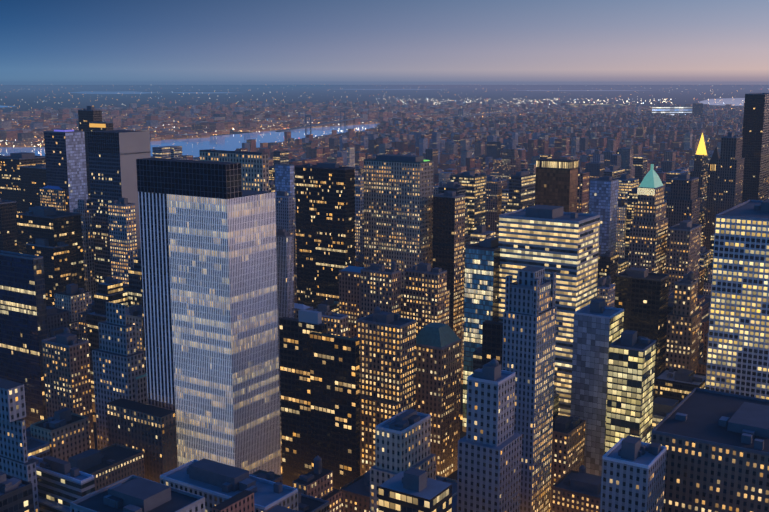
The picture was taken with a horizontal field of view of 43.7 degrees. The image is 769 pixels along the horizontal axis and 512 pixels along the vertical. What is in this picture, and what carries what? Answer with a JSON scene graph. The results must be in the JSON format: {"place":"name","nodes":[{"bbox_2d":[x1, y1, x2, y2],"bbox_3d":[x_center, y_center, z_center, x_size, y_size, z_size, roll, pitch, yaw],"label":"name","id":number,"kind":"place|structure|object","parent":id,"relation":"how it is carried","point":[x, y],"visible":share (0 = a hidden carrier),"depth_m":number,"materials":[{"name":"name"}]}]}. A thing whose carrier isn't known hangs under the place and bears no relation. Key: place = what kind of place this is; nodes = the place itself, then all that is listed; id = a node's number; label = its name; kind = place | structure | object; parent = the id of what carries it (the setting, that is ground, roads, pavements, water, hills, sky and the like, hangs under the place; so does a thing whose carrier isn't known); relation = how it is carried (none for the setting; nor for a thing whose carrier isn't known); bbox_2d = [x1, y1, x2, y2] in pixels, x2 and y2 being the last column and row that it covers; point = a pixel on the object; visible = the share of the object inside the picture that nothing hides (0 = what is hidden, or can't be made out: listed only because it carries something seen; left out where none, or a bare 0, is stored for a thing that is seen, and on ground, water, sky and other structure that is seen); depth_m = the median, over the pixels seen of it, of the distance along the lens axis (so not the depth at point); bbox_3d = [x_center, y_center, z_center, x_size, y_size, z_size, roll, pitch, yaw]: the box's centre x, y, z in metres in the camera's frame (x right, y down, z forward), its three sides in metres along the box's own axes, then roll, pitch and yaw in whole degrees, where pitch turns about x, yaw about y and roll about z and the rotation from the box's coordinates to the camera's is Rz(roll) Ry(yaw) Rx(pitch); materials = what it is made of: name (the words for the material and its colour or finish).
{"place":"outdoors","nodes":[
{"label":"outdoors","id":0,"kind":"place"},
{"bbox_2d":[0,89,744,157],"bbox_3d":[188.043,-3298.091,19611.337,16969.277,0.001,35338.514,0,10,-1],"label":"water","id":1,"kind":"structure","parent":0,"point":[231,142],"depth_m":4579.83,"materials":[{"name":"blue liquid"}]},
{"bbox_2d":[0,85,768,511],"bbox_3d":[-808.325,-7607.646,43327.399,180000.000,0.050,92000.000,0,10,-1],"label":"ground","id":2,"kind":"structure","parent":0,"point":[24,97],"depth_m":18722.79,"materials":[{"name":"grey"}]},
{"bbox_2d":[0,100,743,511],"bbox_3d":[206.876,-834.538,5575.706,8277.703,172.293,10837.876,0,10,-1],"label":"city buildings","id":3,"kind":"structure","parent":2,"relation":"on","point":[484,164],"depth_m":1528.07,"materials":[{"name":"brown concrete"}]},
{"bbox_2d":[0,93,768,511],"bbox_3d":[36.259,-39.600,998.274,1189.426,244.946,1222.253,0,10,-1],"label":"buildings","id":4,"kind":"structure","parent":2,"relation":"on","point":[222,239],"depth_m":619.74,"materials":[{"name":"grey concrete"}]},
{"bbox_2d":[0,84,768,163],"bbox_3d":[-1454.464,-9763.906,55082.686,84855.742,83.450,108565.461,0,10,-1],"label":"light dots","id":5,"kind":"object","parent":2,"relation":"on","point":[378,103],"visible":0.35,"depth_m":13077.65,"materials":[{"name":"white"}]},
{"bbox_2d":[276,107,505,133],"bbox_3d":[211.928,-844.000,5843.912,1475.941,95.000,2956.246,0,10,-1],"label":"bridges","id":6,"kind":"structure","parent":2,"relation":"on","point":[333,121],"depth_m":5542.15,"materials":[{"name":"metal"}]},
{"bbox_2d":[568,103,702,118],"bbox_3d":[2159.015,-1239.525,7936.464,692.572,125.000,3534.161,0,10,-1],"label":"landmarks","id":7,"kind":"object","parent":2,"relation":"on","point":[697,109],"visible":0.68,"depth_m":6587.35,"materials":[{"name":"white"}]},
{"bbox_2d":[0,0,768,84],"label":"sky","id":8,"kind":"structure","parent":0,"point":[43,42],"materials":[{"name":"blue"}]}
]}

